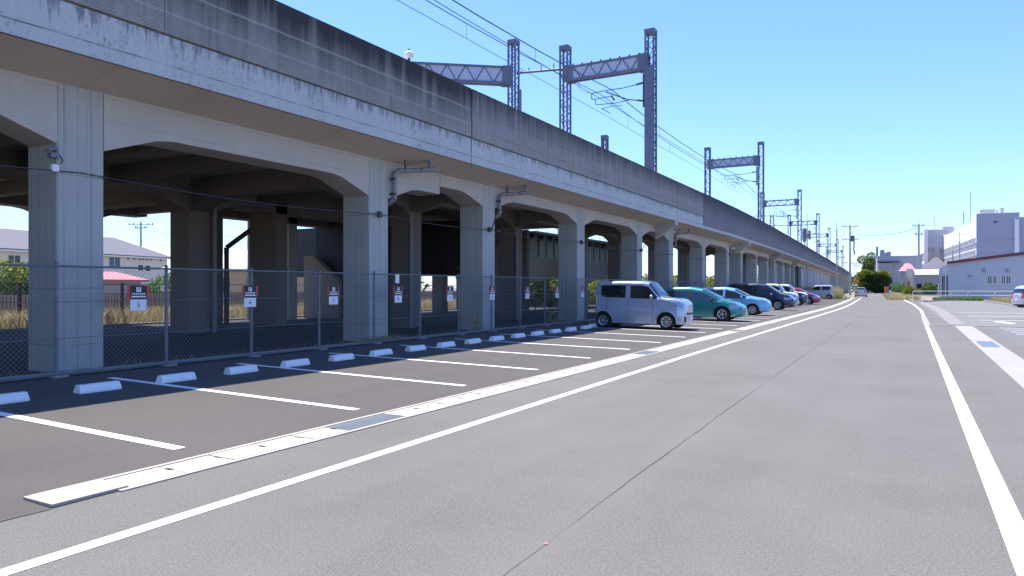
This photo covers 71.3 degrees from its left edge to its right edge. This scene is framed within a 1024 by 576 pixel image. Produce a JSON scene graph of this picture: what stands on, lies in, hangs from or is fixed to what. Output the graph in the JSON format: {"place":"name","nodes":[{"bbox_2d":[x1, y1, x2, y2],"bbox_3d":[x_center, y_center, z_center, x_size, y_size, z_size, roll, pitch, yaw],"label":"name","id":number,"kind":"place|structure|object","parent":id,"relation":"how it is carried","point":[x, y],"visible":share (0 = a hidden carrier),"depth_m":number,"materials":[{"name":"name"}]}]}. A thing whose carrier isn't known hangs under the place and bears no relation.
{"place":"outdoors","nodes":[
{"label":"outdoors","id":0,"kind":"place"},
{"bbox_2d":[0,228,169,292],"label":"apartment house","id":1,"kind":"structure","parent":0,"point":[14,247],"depth_m":91.50,"materials":[{"name":"paint"}]},
{"bbox_2d":[8,255,20,262],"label":"window","id":2,"kind":"structure","parent":1,"relation":"in","point":[17,258],"depth_m":76.92,"materials":[{"name":"grey glass"}]},
{"bbox_2d":[108,257,120,266],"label":"window","id":3,"kind":"structure","parent":1,"relation":"in","point":[112,261],"depth_m":90.15,"materials":[{"name":"white glass"}]},
{"bbox_2d":[103,272,148,292],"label":"garden shed","id":4,"kind":"structure","parent":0,"point":[108,276],"depth_m":43.97,"materials":[{"name":"pink metal"}]},
{"bbox_2d":[162,250,303,292],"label":"tile roof house","id":5,"kind":"structure","parent":0,"point":[237,260],"depth_m":56.00,"materials":[{"name":"brown metal"}]},
{"bbox_2d":[0,304,594,383],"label":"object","id":6,"kind":"structure","parent":0,"point":[107,330],"depth_m":20.79,"materials":[{"name":"concrete"}]},
{"bbox_2d":[0,282,454,320],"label":"railing fence","id":7,"kind":"object","parent":6,"relation":"on","point":[121,293],"visible":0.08,"depth_m":30.54,"materials":[{"name":"brown metal"}]},
{"bbox_2d":[0,298,455,328],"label":"dry weeds","id":8,"kind":"object","parent":6,"relation":"on","point":[16,321],"visible":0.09,"depth_m":29.59,"materials":[{"name":"beige plant"}]},
{"bbox_2d":[0,308,456,331],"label":"kerb","id":9,"kind":"structure","parent":6,"relation":"on","point":[21,329],"depth_m":28.63,"materials":[{"name":"concrete"}]},
{"bbox_2d":[0,319,591,381],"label":"kerb","id":10,"kind":"structure","parent":6,"relation":"on","point":[241,354],"depth_m":14.72,"materials":[{"name":"concrete"}]},
{"bbox_2d":[7,311,591,377],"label":"kerb weeds","id":11,"kind":"object","parent":6,"relation":"on","point":[391,337],"visible":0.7,"depth_m":19.75,"materials":[{"name":"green plant"}]},
{"bbox_2d":[287,217,459,319],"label":"crossing bridge","id":12,"kind":"structure","parent":6,"relation":"on","point":[314,249],"depth_m":35.08,"materials":[{"name":"concrete"}]},
{"bbox_2d":[0,262,791,380],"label":"chain link fence","id":13,"kind":"object","parent":6,"relation":"on","point":[56,374],"visible":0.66,"depth_m":15.26,"materials":[{"name":"metal"}]},
{"bbox_2d":[128,285,148,310],"bbox_3d":[-6.799,0.194,12.985,0.016,0.452,0.410,0,0,29],"label":"bay number sign","id":14,"kind":"object","parent":13,"relation":"attached to","point":[138,292],"visible":1,"depth_m":12.98,"materials":[{"name":"white metal"}]},
{"bbox_2d":[242,286,257,306],"bbox_3d":[-5.571,0.194,15.175,0.016,0.452,0.410,0,0,29],"label":"bay number sign","id":15,"kind":"object","parent":13,"relation":"attached to","point":[249,291],"visible":1,"depth_m":15.17,"materials":[{"name":"white metal"}]},
{"bbox_2d":[327,286,338,304],"bbox_3d":[-4.343,0.194,17.364,0.016,0.452,0.410,0,0,29],"label":"bay number sign","id":16,"kind":"object","parent":13,"relation":"attached to","point":[333,292],"visible":1,"depth_m":17.35,"materials":[{"name":"white metal"}]},
{"bbox_2d":[393,286,402,302],"bbox_3d":[-3.115,0.194,19.553,0.016,0.452,0.410,0,0,29],"label":"bay number sign","id":17,"kind":"object","parent":13,"relation":"attached to","point":[398,292],"visible":1,"depth_m":19.55,"materials":[{"name":"white metal"}]},
{"bbox_2d":[446,286,453,300],"bbox_3d":[-1.887,0.194,21.742,0.016,0.452,0.410,0,0,29],"label":"bay number sign","id":18,"kind":"object","parent":13,"relation":"attached to","point":[449,289],"visible":1,"depth_m":21.73,"materials":[{"name":"white metal"}]},
{"bbox_2d":[489,286,494,299],"bbox_3d":[-0.660,0.194,23.931,0.016,0.452,0.410,0,0,29],"label":"bay number sign","id":19,"kind":"object","parent":13,"relation":"attached to","point":[492,292],"visible":1,"depth_m":23.93,"materials":[{"name":"white metal"}]},
{"bbox_2d":[210,199,607,324],"bbox_3d":[-1.322,-2.105,45.296,10.380,7.450,40.880,0,0,29],"label":"branch viaduct","id":20,"kind":"object","parent":6,"relation":"on","point":[268,238],"visible":0.3,"depth_m":30.33,"materials":[{"name":"concrete"}]},
{"bbox_2d":[412,38,562,110],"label":"branch gantry","id":21,"kind":"object","parent":20,"relation":"on","point":[482,75],"visible":0.48,"depth_m":41.00,"materials":[{"name":"metal"}]},
{"bbox_2d":[526,276,557,310],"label":"yellow bush","id":22,"kind":"object","parent":6,"relation":"on","point":[540,300],"visible":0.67,"depth_m":45.46,"materials":[{"name":"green plant"}]},
{"bbox_2d":[588,280,606,308],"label":"yellow bush","id":23,"kind":"object","parent":6,"relation":"on","point":[590,290],"visible":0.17,"depth_m":49.46,"materials":[{"name":"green plant"}]},
{"bbox_2d":[0,298,848,522],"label":"parking lot","id":24,"kind":"structure","parent":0,"point":[35,457],"depth_m":10.06,"materials":[{"name":"grey asphalt"}]},
{"bbox_2d":[0,391,29,403],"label":"wheel stop","id":25,"kind":"object","parent":24,"relation":"on","point":[13,397],"visible":1,"depth_m":9.25,"materials":[{"name":"paint"}]},
{"bbox_2d":[73,380,121,393],"bbox_3d":[-5.958,1.436,10.267,0.170,0.116,0.600,1,0,29],"label":"wheel stop","id":26,"kind":"object","parent":24,"relation":"on","point":[96,387],"visible":1,"depth_m":10.20,"materials":[{"name":"paint"}]},
{"bbox_2d":[156,372,196,382],"bbox_3d":[-5.344,1.436,11.362,0.170,0.116,0.600,1,0,29],"label":"wheel stop","id":27,"kind":"object","parent":24,"relation":"on","point":[175,377],"visible":1,"depth_m":11.28,"materials":[{"name":"paint"}]},
{"bbox_2d":[224,364,257,374],"bbox_3d":[-4.730,1.436,12.458,0.170,0.116,0.600,1,0,28],"label":"wheel stop","id":28,"kind":"object","parent":24,"relation":"on","point":[240,369],"visible":1,"depth_m":12.38,"materials":[{"name":"paint"}]},
{"bbox_2d":[280,358,309,367],"bbox_3d":[-4.115,1.436,13.553,0.170,0.116,0.600,1,0,29],"label":"wheel stop","id":29,"kind":"object","parent":24,"relation":"on","point":[295,362],"visible":1,"depth_m":13.46,"materials":[{"name":"paint"}]},
{"bbox_2d":[328,353,354,361],"bbox_3d":[-3.501,1.436,14.649,0.170,0.116,0.600,1,0,28],"label":"wheel stop","id":30,"kind":"object","parent":24,"relation":"on","point":[342,357],"visible":1,"depth_m":14.56,"materials":[{"name":"paint"}]},
{"bbox_2d":[369,349,392,355],"bbox_3d":[-2.886,1.436,15.744,0.170,0.116,0.600,1,1,30],"label":"wheel stop","id":31,"kind":"object","parent":24,"relation":"on","point":[380,352],"visible":1,"depth_m":15.63,"materials":[{"name":"paint"}]},
{"bbox_2d":[0,305,821,449],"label":"parking bay lines","id":32,"kind":"object","parent":24,"relation":"on","point":[114,435],"visible":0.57,"depth_m":10.18,"materials":[{"name":"paint"}]},
{"bbox_2d":[405,345,425,351],"bbox_3d":[-2.272,1.436,16.840,0.170,0.116,0.600,1,0,29],"label":"wheel stop","id":33,"kind":"object","parent":24,"relation":"on","point":[415,348],"visible":1,"depth_m":16.73,"materials":[{"name":"paint"}]},
{"bbox_2d":[23,298,853,507],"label":"drainage channel","id":34,"kind":"object","parent":24,"relation":"on","point":[100,486],"visible":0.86,"depth_m":7.32,"materials":[{"name":"concrete"}]},
{"bbox_2d":[436,341,455,347],"bbox_3d":[-1.658,1.436,17.935,0.170,0.116,0.600,1,0,30],"label":"wheel stop","id":35,"kind":"object","parent":24,"relation":"on","point":[446,344],"visible":1,"depth_m":17.83,"materials":[{"name":"paint"}]},
{"bbox_2d":[464,338,480,343],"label":"wheel stop","id":36,"kind":"object","parent":24,"relation":"on","point":[473,341],"visible":1,"depth_m":18.90,"materials":[{"name":"paint"}]},
{"bbox_2d":[595,281,693,329],"bbox_3d":[4.929,0.637,26.679,3.553,1.772,1.805,0,0,29],"label":"silver van","id":37,"kind":"object","parent":24,"relation":"on","point":[618,303],"visible":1,"depth_m":26.10,"materials":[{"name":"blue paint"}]},
{"bbox_2d":[663,287,747,320],"bbox_3d":[8.743,0.744,33.162,4.203,1.547,2.025,0,0,29],"label":"teal hatchback","id":38,"kind":"object","parent":24,"relation":"on","point":[707,302],"visible":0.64,"depth_m":32.24,"materials":[{"name":"teal paint"}]},
{"bbox_2d":[704,287,771,314],"bbox_3d":[12.378,0.749,39.951,4.103,1.538,1.995,0,0,29],"label":"blue hatchback","id":39,"kind":"object","parent":24,"relation":"on","point":[754,305],"visible":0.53,"depth_m":38.92,"materials":[{"name":"blue paint"}]},
{"bbox_2d":[727,283,795,309],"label":"dark minivan","id":40,"kind":"object","parent":24,"relation":"on","point":[778,299],"visible":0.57,"depth_m":47.86,"materials":[{"name":"blue paint"}]},
{"bbox_2d":[768,284,798,304],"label":"pale blue van","id":41,"kind":"object","parent":24,"relation":"on","point":[779,287],"visible":0.29,"depth_m":54.62,"materials":[{"name":"blue paint"}]},
{"bbox_2d":[780,284,807,305],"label":"dark blue van","id":42,"kind":"object","parent":24,"relation":"on","point":[803,297],"visible":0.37,"depth_m":58.59,"materials":[{"name":"blue paint"}]},
{"bbox_2d":[793,287,820,304],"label":"red hatchback","id":43,"kind":"object","parent":24,"relation":"on","point":[813,298],"visible":0.36,"depth_m":62.44,"materials":[{"name":"red paint"}]},
{"bbox_2d":[805,285,833,298],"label":"silver van","id":44,"kind":"object","parent":24,"relation":"on","point":[823,291],"visible":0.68,"depth_m":90.42,"materials":[{"name":"grey paint"}]},
{"bbox_2d":[0,292,1023,575],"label":"road","id":45,"kind":"structure","parent":0,"point":[844,450],"depth_m":5.67,"materials":[{"name":"grey asphalt"}]},
{"bbox_2d":[0,298,860,575],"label":"road edge line","id":46,"kind":"object","parent":45,"relation":"on","point":[9,570],"visible":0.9,"depth_m":5.52,"materials":[{"name":"paint"}]},
{"bbox_2d":[0,315,862,574],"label":"asphalt seam","id":47,"kind":"object","parent":45,"relation":"on","point":[565,528],"visible":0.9,"depth_m":5.59,"materials":[{"name":"grey asphalt"}]},
{"bbox_2d":[854,287,867,296],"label":"road car","id":48,"kind":"object","parent":45,"relation":"on","point":[860,291],"visible":1,"depth_m":113.85,"materials":[{"name":"grey paint"}]},
{"bbox_2d":[891,282,905,292],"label":"roadside bush","id":49,"kind":"object","parent":45,"relation":"on","point":[898,289],"visible":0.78,"depth_m":149.81,"materials":[{"name":"green plant"}]},
{"bbox_2d":[906,269,912,286],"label":"beige cabinet","id":50,"kind":"object","parent":45,"relation":"on","point":[909,273],"visible":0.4,"depth_m":130.11,"materials":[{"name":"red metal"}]},
{"bbox_2d":[902,286,918,294],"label":"roadside bush","id":51,"kind":"object","parent":45,"relation":"on","point":[910,290],"visible":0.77,"depth_m":117.72,"materials":[{"name":"green plant"}]},
{"bbox_2d":[882,293,1010,303],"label":"roadside weeds","id":52,"kind":"object","parent":45,"relation":"on","point":[902,296],"visible":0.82,"depth_m":87.02,"materials":[{"name":"beige plant"}]},
{"bbox_2d":[905,300,1023,575],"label":"road edge line","id":53,"kind":"object","parent":45,"relation":"on","point":[1009,519],"visible":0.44,"depth_m":5.84,"materials":[{"name":"paint"}]},
{"bbox_2d":[0,0,1023,287],"label":"sky","id":54,"kind":"structure","parent":0,"point":[886,116],"materials":[{"name":"blue"}]},
{"bbox_2d":[421,288,1023,327],"bbox_3d":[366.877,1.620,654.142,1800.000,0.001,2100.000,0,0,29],"label":"ground","id":55,"kind":"structure","parent":0,"point":[846,293],"depth_m":139.21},
{"bbox_2d":[0,259,27,293],"bbox_3d":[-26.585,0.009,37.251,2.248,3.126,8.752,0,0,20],"label":"hedge","id":56,"kind":"object","parent":55,"relation":"on","point":[13,275],"visible":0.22,"depth_m":37.39,"materials":[{"name":"green plant"}]},
{"bbox_2d":[128,222,152,246],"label":"utility pole","id":57,"kind":"object","parent":55,"relation":"on","point":[140,224],"visible":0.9,"depth_m":109.95,"materials":[{"name":"concrete"}]},
{"bbox_2d":[0,215,246,246],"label":"power lines","id":58,"kind":"object","parent":57,"relation":"attached to","point":[136,232],"visible":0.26,"depth_m":118.78,"materials":[{"name":"grey metal"}]},
{"bbox_2d":[148,275,169,292],"bbox_3d":[-18.241,0.444,36.885,2.426,2.260,1.906,0,0,-28],"label":"green bush","id":59,"kind":"object","parent":55,"relation":"on","point":[153,287],"visible":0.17,"depth_m":36.51,"materials":[{"name":"green plant"}]},
{"bbox_2d":[0,291,455,316],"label":"block wall","id":60,"kind":"structure","parent":55,"relation":"on","point":[162,300],"depth_m":33.04,"materials":[{"name":"grey concrete"}]},
{"bbox_2d":[247,221,249,319],"bbox_3d":[-12.123,-3.805,33.000,0.273,10.850,0.273,0,0,29],"label":"utility pole","id":61,"kind":"object","parent":55,"relation":"on","point":[248,248],"depth_m":32.89,"materials":[{"name":"concrete"}]},
{"bbox_2d":[0,0,848,371],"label":"railway viaduct","id":62,"kind":"object","parent":55,"relation":"on","point":[264,102],"visible":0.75,"depth_m":18.75,"materials":[{"name":"concrete"}]},
{"bbox_2d":[44,147,62,171],"bbox_3d":[-7.886,-2.200,12.278,0.191,0.420,0.221,0,0,29],"label":"floodlight","id":63,"kind":"object","parent":62,"relation":"attached to","point":[54,167],"visible":1,"depth_m":12.24,"materials":[{"name":"metal"}]},
{"bbox_2d":[212,207,216,331],"bbox_3d":[-9.949,-0.555,23.806,0.133,4.250,0.261,0,0,2],"label":"drainpipe","id":64,"kind":"object","parent":62,"relation":"attached to","point":[214,261],"visible":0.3,"depth_m":23.80,"materials":[{"name":"plastic"}]},
{"bbox_2d":[224,228,249,323],"bbox_3d":[-11.120,-0.529,29.635,1.576,4.197,0.247,0,0,-23],"label":"drainpipe","id":65,"kind":"object","parent":62,"relation":"attached to","point":[237,239],"visible":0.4,"depth_m":29.28,"materials":[{"name":"black metal"}]},
{"bbox_2d":[0,165,726,262],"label":"overhead cable","id":66,"kind":"object","parent":62,"relation":"attached to","point":[288,206],"visible":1,"depth_m":16.07,"materials":[{"name":"grey metal"}]},
{"bbox_2d":[409,214,412,327],"bbox_3d":[-3.712,-0.555,26.075,0.133,4.250,0.261,0,0,2],"label":"drainpipe","id":67,"kind":"object","parent":62,"relation":"attached to","point":[411,265],"visible":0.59,"depth_m":26.08,"materials":[{"name":"plastic"}]},
{"bbox_2d":[388,159,436,205],"bbox_3d":[-2.995,-2.997,20.534,1.630,1.427,0.568,0,0,-25],"label":"drainpipe","id":68,"kind":"object","parent":62,"relation":"attached to","point":[429,168],"visible":0.96,"depth_m":20.29,"materials":[{"name":"plastic"}]},
{"bbox_2d":[495,185,531,218],"bbox_3d":[-0.109,-3.042,25.680,1.630,1.337,0.568,0,0,-25],"label":"drainpipe","id":69,"kind":"object","parent":62,"relation":"attached to","point":[507,193],"visible":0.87,"depth_m":25.43,"materials":[{"name":"plastic"}]},
{"bbox_2d":[515,229,517,319],"bbox_3d":[0.187,-0.555,33.026,0.133,4.250,0.261,0,0,2],"label":"drainpipe","id":70,"kind":"object","parent":62,"relation":"attached to","point":[516,268],"visible":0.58,"depth_m":33.02,"materials":[{"name":"plastic"}]},
{"bbox_2d":[601,135,608,149],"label":"signal mast","id":71,"kind":"object","parent":62,"relation":"on","point":[605,138],"visible":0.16,"depth_m":45.95,"materials":[{"name":"metal"}]},
{"bbox_2d":[559,27,656,171],"bbox_3d":[5.198,-8.905,39.155,5.544,9.577,0.557,0,0,29],"label":"catenary gantry","id":72,"kind":"object","parent":62,"relation":"on","point":[626,65],"visible":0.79,"depth_m":38.35,"materials":[{"name":"metal"}]},
{"bbox_2d":[426,0,737,183],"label":"catenary wire","id":73,"kind":"object","parent":72,"relation":"hanging from","point":[551,69],"visible":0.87,"depth_m":31.96,"materials":[{"name":"grey metal"}]},
{"bbox_2d":[397,0,739,193],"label":"catenary wire","id":74,"kind":"object","parent":73,"relation":"hanging from","point":[545,82],"visible":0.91,"depth_m":31.53,"materials":[{"name":"grey metal"}]},
{"bbox_2d":[434,0,839,260],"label":"catenary wire","id":75,"kind":"object","parent":72,"relation":"hanging from","point":[581,87],"visible":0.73,"depth_m":33.26,"materials":[{"name":"grey metal"}]},
{"bbox_2d":[452,0,828,249],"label":"catenary wire","id":76,"kind":"object","parent":72,"relation":"hanging from","point":[592,80],"visible":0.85,"depth_m":34.56,"materials":[{"name":"grey metal"}]},
{"bbox_2d":[673,228,691,247],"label":"drainpipe","id":77,"kind":"object","parent":62,"relation":"attached to","point":[675,237],"visible":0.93,"depth_m":44.30,"materials":[{"name":"plastic"}]},
{"bbox_2d":[704,141,763,221],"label":"catenary gantry","id":78,"kind":"object","parent":62,"relation":"on","point":[748,160],"visible":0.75,"depth_m":68.11,"materials":[{"name":"metal"}]},
{"bbox_2d":[760,189,801,242],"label":"catenary gantry","id":79,"kind":"object","parent":62,"relation":"on","point":[796,203],"visible":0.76,"depth_m":100.54,"materials":[{"name":"metal"}]},
{"bbox_2d":[788,213,819,253],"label":"catenary gantry","id":80,"kind":"object","parent":62,"relation":"on","point":[815,222],"visible":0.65,"depth_m":132.47,"materials":[{"name":"metal"}]},
{"bbox_2d":[805,228,830,260],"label":"catenary gantry","id":81,"kind":"object","parent":62,"relation":"on","point":[827,234],"visible":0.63,"depth_m":164.80,"materials":[{"name":"metal"}]},
{"bbox_2d":[168,272,858,290],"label":"distant trees","id":82,"kind":"object","parent":55,"relation":"on","point":[852,282],"visible":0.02,"depth_m":353.85,"materials":[{"name":"green plant"}]},
{"bbox_2d":[802,220,810,286],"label":"can pole","id":83,"kind":"object","parent":55,"relation":"on","point":[804,234],"visible":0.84,"depth_m":117.92,"materials":[{"name":"metal"}]},
{"bbox_2d":[798,285,844,298],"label":"tall weeds","id":84,"kind":"object","parent":55,"relation":"on","point":[840,290],"visible":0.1,"depth_m":99.95,"materials":[{"name":"beige plant"}]},
{"bbox_2d":[836,229,843,289],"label":"utility pole","id":85,"kind":"object","parent":55,"relation":"on","point":[837,261],"visible":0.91,"depth_m":107.94,"materials":[{"name":"concrete"}]},
{"bbox_2d":[842,225,857,294],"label":"utility pole","id":86,"kind":"object","parent":55,"relation":"on","point":[851,238],"visible":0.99,"depth_m":149.88,"materials":[{"name":"concrete"}]},
{"bbox_2d":[857,252,876,271],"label":"tall tree","id":87,"kind":"object","parent":55,"relation":"on","point":[867,263],"visible":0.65,"depth_m":224.34,"materials":[{"name":"green plant"}]},
{"bbox_2d":[854,269,890,285],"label":"light tree","id":88,"kind":"object","parent":55,"relation":"on","point":[862,273],"visible":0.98,"depth_m":184.22,"materials":[{"name":"green plant"}]},
{"bbox_2d":[855,271,892,292],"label":"dark tree","id":89,"kind":"object","parent":55,"relation":"on","point":[876,285],"visible":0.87,"depth_m":184.61,"materials":[{"name":"green plant"}]},
{"bbox_2d":[873,247,921,291],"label":"works building","id":90,"kind":"structure","parent":55,"relation":"on","point":[889,263],"depth_m":257.23,"materials":[{"name":"grey metal"}]},
{"bbox_2d":[915,224,924,268],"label":"utility pole","id":91,"kind":"object","parent":55,"relation":"on","point":[918,234],"visible":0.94,"depth_m":139.87,"materials":[{"name":"concrete"}]},
{"bbox_2d":[914,269,938,294],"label":"shed","id":92,"kind":"structure","parent":55,"relation":"on","point":[922,277],"depth_m":135.22,"materials":[{"name":"white paint"}]},
{"bbox_2d":[921,282,937,294],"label":"roadside bush","id":93,"kind":"object","parent":55,"relation":"on","point":[931,289],"visible":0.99,"depth_m":127.59,"materials":[{"name":"green plant"}]},
{"bbox_2d":[915,226,953,266],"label":"hospital wing","id":94,"kind":"structure","parent":55,"relation":"on","point":[933,243],"depth_m":319.10,"materials":[{"name":"grey concrete"}]},
{"bbox_2d":[932,296,983,300],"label":"grass strip","id":95,"kind":"object","parent":55,"relation":"on","point":[961,298],"depth_m":82.92,"materials":[{"name":"green plant"}]},
{"bbox_2d":[913,284,1012,297],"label":"pipe fence","id":96,"kind":"object","parent":55,"relation":"on","point":[967,295],"visible":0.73,"depth_m":84.12,"materials":[{"name":"metal"}]},
{"bbox_2d":[917,300,1023,326],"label":"forecourt","id":97,"kind":"structure","parent":55,"relation":"on","point":[989,314],"depth_m":44.15,"materials":[{"name":"grey asphalt"}]},
{"bbox_2d":[918,302,964,324],"bbox_3d":[30.388,1.560,51.294,0.916,0.001,48.816,0,0,28],"label":"paver strip","id":98,"kind":"object","parent":97,"relation":"on","point":[947,317],"visible":0.92,"depth_m":39.31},
{"bbox_2d":[910,299,1023,307],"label":"kerb","id":99,"kind":"structure","parent":97,"relation":"on","point":[966,300],"depth_m":77.21,"materials":[{"name":"concrete"}]},
{"bbox_2d":[946,318,1023,326],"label":"gutter strip","id":100,"kind":"object","parent":97,"relation":"on","point":[980,318],"visible":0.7,"depth_m":29.05,"materials":[{"name":"concrete"}]},
{"bbox_2d":[1011,285,1023,305],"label":"silver minivan","id":101,"kind":"object","parent":97,"relation":"on","point":[1017,296],"visible":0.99,"depth_m":55.11,"materials":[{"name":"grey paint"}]},
{"bbox_2d":[920,192,1023,264],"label":"hospital building","id":102,"kind":"structure","parent":55,"relation":"on","point":[989,224],"depth_m":238.90,"materials":[{"name":"white tile"}]},
{"bbox_2d":[940,252,1023,300],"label":"factory","id":103,"kind":"structure","parent":55,"relation":"on","point":[988,275],"depth_m":85.54,"materials":[{"name":"white"}]},
{"bbox_2d":[942,276,947,294],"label":"door","id":104,"kind":"structure","parent":103,"relation":"in","point":[943,277],"depth_m":87.71,"materials":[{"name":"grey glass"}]},
{"bbox_2d":[955,326,1023,388],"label":"concrete strip","id":105,"kind":"object","parent":55,"relation":"on","point":[1008,362],"visible":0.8,"depth_m":16.27,"materials":[{"name":"grey concrete"}]},
{"bbox_2d":[976,341,999,346],"bbox_3d":[13.017,1.555,19.529,0.400,0.006,2.200,0,0,29],"label":"steel grate cover","id":106,"kind":"object","parent":105,"relation":"on","point":[987,344],"visible":1,"depth_m":19.32,"materials":[{"name":"grey metal"}]},
{"bbox_2d":[898,263,915,292],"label":"pink roof house","id":107,"kind":"structure","parent":0,"point":[904,267],"depth_m":200.47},
{"bbox_2d":[921,257,945,294],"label":"grey roof house","id":108,"kind":"structure","parent":0,"point":[935,263],"depth_m":151.27,"materials":[{"name":"stone"}]},
{"bbox_2d":[989,327,1023,345],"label":"parking lot","id":109,"kind":"structure","parent":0,"point":[1015,334],"depth_m":24.75,"materials":[{"name":"grey asphalt"}]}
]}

